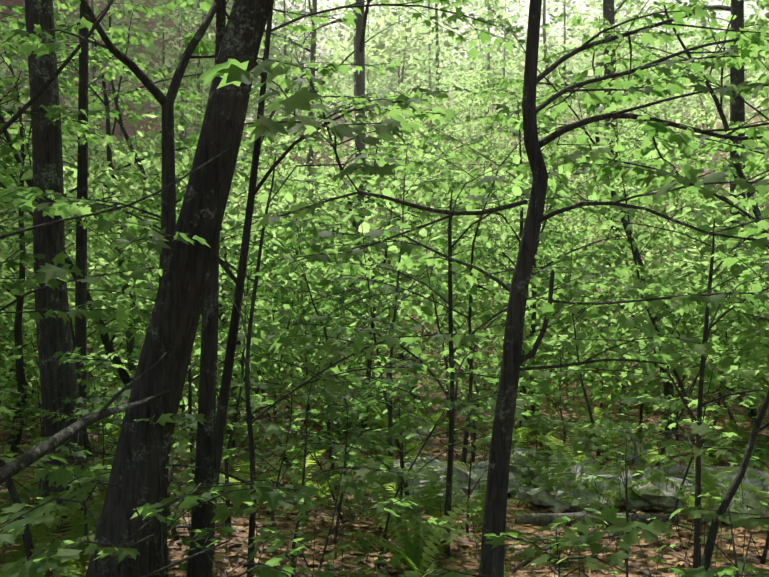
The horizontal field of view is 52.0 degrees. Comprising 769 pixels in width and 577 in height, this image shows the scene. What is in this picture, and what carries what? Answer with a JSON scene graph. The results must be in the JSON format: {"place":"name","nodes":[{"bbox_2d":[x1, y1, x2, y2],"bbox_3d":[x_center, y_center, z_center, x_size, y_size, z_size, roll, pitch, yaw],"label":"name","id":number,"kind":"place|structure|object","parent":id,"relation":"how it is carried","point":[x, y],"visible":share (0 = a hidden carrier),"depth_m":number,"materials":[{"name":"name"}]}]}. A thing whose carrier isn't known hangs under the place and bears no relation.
{"place":"outdoors","nodes":[
{"label":"outdoors","id":0,"kind":"place"},
{"bbox_2d":[0,91,768,576],"bbox_3d":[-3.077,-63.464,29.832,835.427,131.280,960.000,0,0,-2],"label":"ground","id":1,"kind":"structure","parent":0,"point":[470,559],"depth_m":6.78,"materials":[{"name":"brown soil"}]},
{"bbox_2d":[24,0,97,532],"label":"maple tree","id":2,"kind":"object","parent":1,"relation":"on","point":[54,335],"visible":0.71,"depth_m":5.75,"materials":[{"name":"brown plant"}]},
{"bbox_2d":[55,0,156,461],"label":"tree sapling","id":3,"kind":"object","parent":1,"relation":"on","point":[81,254],"visible":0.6,"depth_m":6.81,"materials":[{"name":"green plant"}]},
{"bbox_2d":[0,0,232,184],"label":"hillside","id":4,"kind":"structure","parent":1,"relation":"on","point":[129,133],"depth_m":153.74,"materials":[{"name":"green plant"}]},
{"bbox_2d":[85,0,273,576],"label":"tree trunk","id":5,"kind":"object","parent":1,"relation":"on","point":[171,331],"visible":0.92,"depth_m":3.60,"materials":[{"name":"brown plant"}]},
{"bbox_2d":[0,0,231,576],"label":"dead branches","id":6,"kind":"object","parent":5,"relation":"attached to","point":[14,467],"visible":1,"depth_m":2.94,"materials":[{"name":"brown wood"}]},
{"bbox_2d":[0,0,361,576],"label":"maple tree","id":7,"kind":"object","parent":1,"relation":"on","point":[28,45],"visible":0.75,"depth_m":4.16,"materials":[{"name":"green plant"}]},
{"bbox_2d":[166,0,277,576],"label":"maple tree","id":8,"kind":"object","parent":1,"relation":"on","point":[200,565],"visible":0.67,"depth_m":4.10,"materials":[{"name":"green plant"}]},
{"bbox_2d":[9,152,489,576],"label":"tree sapling","id":9,"kind":"object","parent":1,"relation":"on","point":[156,242],"visible":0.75,"depth_m":3.54,"materials":[{"name":"green plant"}]},
{"bbox_2d":[7,0,525,572],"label":"tree sapling","id":10,"kind":"object","parent":1,"relation":"on","point":[395,106],"visible":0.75,"depth_m":4.57,"materials":[{"name":"green plant"}]},
{"bbox_2d":[0,418,767,576],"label":"fallen twigs","id":11,"kind":"object","parent":1,"relation":"on","point":[642,571],"visible":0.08,"depth_m":6.36,"materials":[{"name":"brown wood"}]},
{"bbox_2d":[0,102,768,571],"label":"young trees","id":12,"kind":"object","parent":1,"relation":"on","point":[292,292],"visible":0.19,"depth_m":8.89,"materials":[{"name":"green plant"}]},
{"bbox_2d":[0,352,768,576],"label":"saplings","id":13,"kind":"object","parent":1,"relation":"on","point":[266,493],"visible":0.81,"depth_m":4.06,"materials":[{"name":"green plant"}]},
{"bbox_2d":[0,0,768,456],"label":"trees","id":14,"kind":"object","parent":1,"relation":"on","point":[12,152],"visible":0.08,"depth_m":10.24,"materials":[{"name":"green plant"}]},
{"bbox_2d":[0,29,768,386],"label":"background trees","id":15,"kind":"object","parent":1,"relation":"on","point":[462,101],"depth_m":25.89,"materials":[{"name":"green plant"}]},
{"bbox_2d":[0,0,768,186],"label":"hillside forest","id":16,"kind":"object","parent":1,"relation":"on","point":[418,72],"depth_m":68.14,"materials":[{"name":"green plant"}]},
{"bbox_2d":[0,369,768,576],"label":"ferns","id":17,"kind":"object","parent":1,"relation":"on","point":[418,560],"visible":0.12,"depth_m":6.35,"materials":[{"name":"green plant"}]},
{"bbox_2d":[0,379,768,576],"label":"maple seedlings","id":18,"kind":"object","parent":1,"relation":"on","point":[395,559],"visible":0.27,"depth_m":5.79,"materials":[{"name":"green plant"}]},
{"bbox_2d":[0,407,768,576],"bbox_3d":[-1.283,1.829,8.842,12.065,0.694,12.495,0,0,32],"label":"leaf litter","id":19,"kind":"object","parent":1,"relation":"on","point":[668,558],"visible":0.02,"depth_m":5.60,"materials":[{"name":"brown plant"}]},
{"bbox_2d":[113,0,768,390],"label":"tree trunks","id":20,"kind":"object","parent":1,"relation":"on","point":[737,104],"depth_m":18.73,"materials":[{"name":"green plant"}]},
{"bbox_2d":[243,162,644,556],"bbox_3d":[0.543,0.537,5.365,2.357,2.926,2.310,0,0,21],"label":"tree sapling","id":21,"kind":"object","parent":1,"relation":"on","point":[476,354],"visible":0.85,"depth_m":5.42,"materials":[{"name":"green plant"}]},
{"bbox_2d":[196,0,768,576],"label":"maple tree","id":22,"kind":"object","parent":1,"relation":"on","point":[750,44],"visible":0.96,"depth_m":3.41,"materials":[{"name":"green plant"}]},
{"bbox_2d":[365,427,768,522],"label":"rocks","id":23,"kind":"object","parent":1,"relation":"on","point":[664,495],"visible":0.31,"depth_m":6.69,"materials":[{"name":"grey stone"}]},
{"bbox_2d":[494,188,768,568],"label":"tree sapling","id":24,"kind":"object","parent":1,"relation":"on","point":[625,325],"visible":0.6,"depth_m":4.96,"materials":[{"name":"green plant"}]},
{"bbox_2d":[509,438,768,524],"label":"fallen log","id":25,"kind":"object","parent":1,"relation":"on","point":[538,518],"visible":0.31,"depth_m":6.33,"materials":[{"name":"grey wood"}]},
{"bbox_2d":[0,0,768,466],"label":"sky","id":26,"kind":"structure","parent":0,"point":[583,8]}
]}

